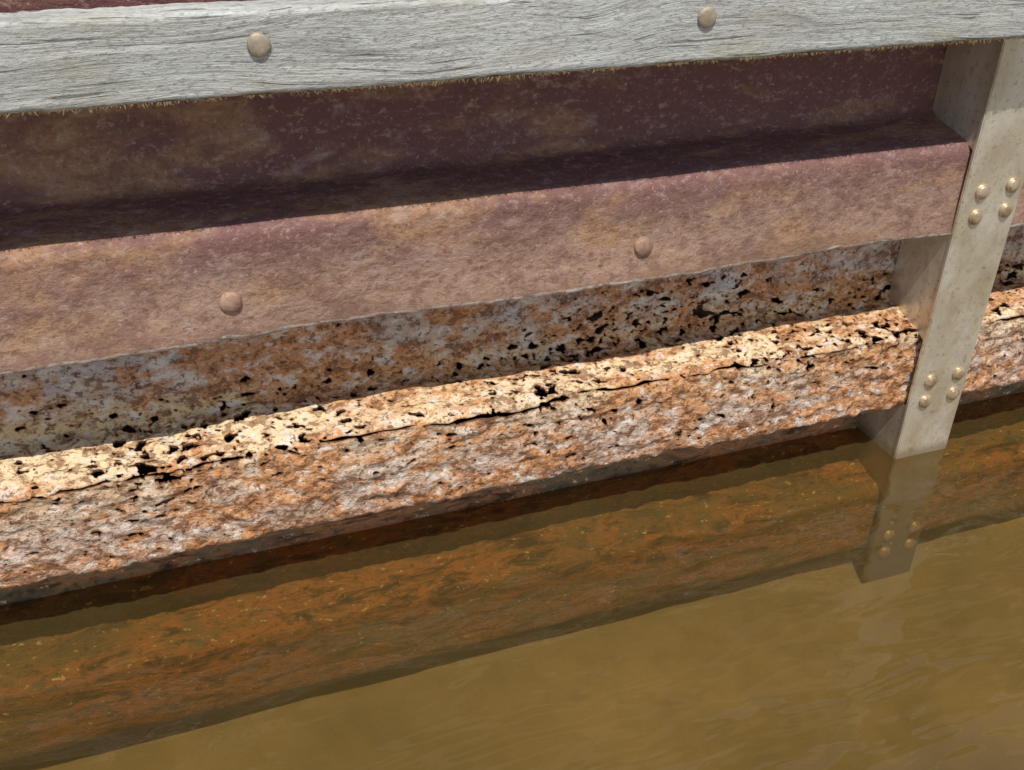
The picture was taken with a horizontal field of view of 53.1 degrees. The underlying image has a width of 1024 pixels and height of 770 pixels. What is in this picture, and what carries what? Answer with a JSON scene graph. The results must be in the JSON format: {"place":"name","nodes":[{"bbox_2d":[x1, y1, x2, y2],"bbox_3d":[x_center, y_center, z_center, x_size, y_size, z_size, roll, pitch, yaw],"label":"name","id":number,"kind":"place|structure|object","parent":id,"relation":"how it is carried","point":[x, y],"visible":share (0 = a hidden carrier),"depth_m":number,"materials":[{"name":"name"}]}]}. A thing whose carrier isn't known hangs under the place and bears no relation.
{"place":"outdoors","nodes":[
{"label":"outdoors","id":0,"kind":"place"},
{"bbox_2d":[0,506,1023,769],"bbox_3d":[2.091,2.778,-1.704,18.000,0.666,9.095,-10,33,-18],"label":"lake bed","id":1,"kind":"object","parent":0,"point":[830,662],"visible":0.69,"depth_m":1.50,"materials":[{"name":"brown soil"}]},
{"bbox_2d":[853,37,1023,583],"bbox_3d":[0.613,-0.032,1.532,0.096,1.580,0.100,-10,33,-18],"label":"steel post","id":2,"kind":"object","parent":1,"relation":"in","point":[940,290],"visible":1,"depth_m":1.43,"materials":[{"name":"grey metal"}]},
{"bbox_2d":[0,0,1023,374],"bbox_3d":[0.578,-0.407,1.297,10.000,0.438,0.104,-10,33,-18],"label":"corrugated steel sheet","id":3,"kind":"object","parent":2,"relation":"attached to","point":[132,230],"visible":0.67,"depth_m":1.13,"materials":[{"name":"brown metal"}]},
{"bbox_2d":[0,226,1023,587],"bbox_3d":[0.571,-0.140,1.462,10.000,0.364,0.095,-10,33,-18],"label":"corrugated steel sheet","id":4,"kind":"object","parent":2,"relation":"attached to","point":[244,498],"visible":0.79,"depth_m":1.27,"materials":[{"name":"brown metal"}]},
{"bbox_2d":[0,355,1023,762],"bbox_3d":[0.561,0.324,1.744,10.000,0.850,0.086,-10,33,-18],"label":"corrugated steel sheet","id":5,"kind":"object","parent":2,"relation":"attached to","point":[140,645],"visible":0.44,"depth_m":1.42,"materials":[{"name":"brown metal"}]},
{"bbox_2d":[0,0,1023,117],"bbox_3d":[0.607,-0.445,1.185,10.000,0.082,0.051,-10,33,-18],"label":"wooden plank","id":6,"kind":"object","parent":2,"relation":"attached to","point":[65,60],"visible":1,"depth_m":0.94,"materials":[{"name":"grey wood"}]},
{"bbox_2d":[0,263,1023,511],"bbox_3d":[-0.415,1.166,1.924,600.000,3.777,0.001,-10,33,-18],"label":"backfill soil","id":7,"kind":"structure","parent":0,"point":[144,469],"depth_m":1.38,"materials":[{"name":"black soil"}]}
]}

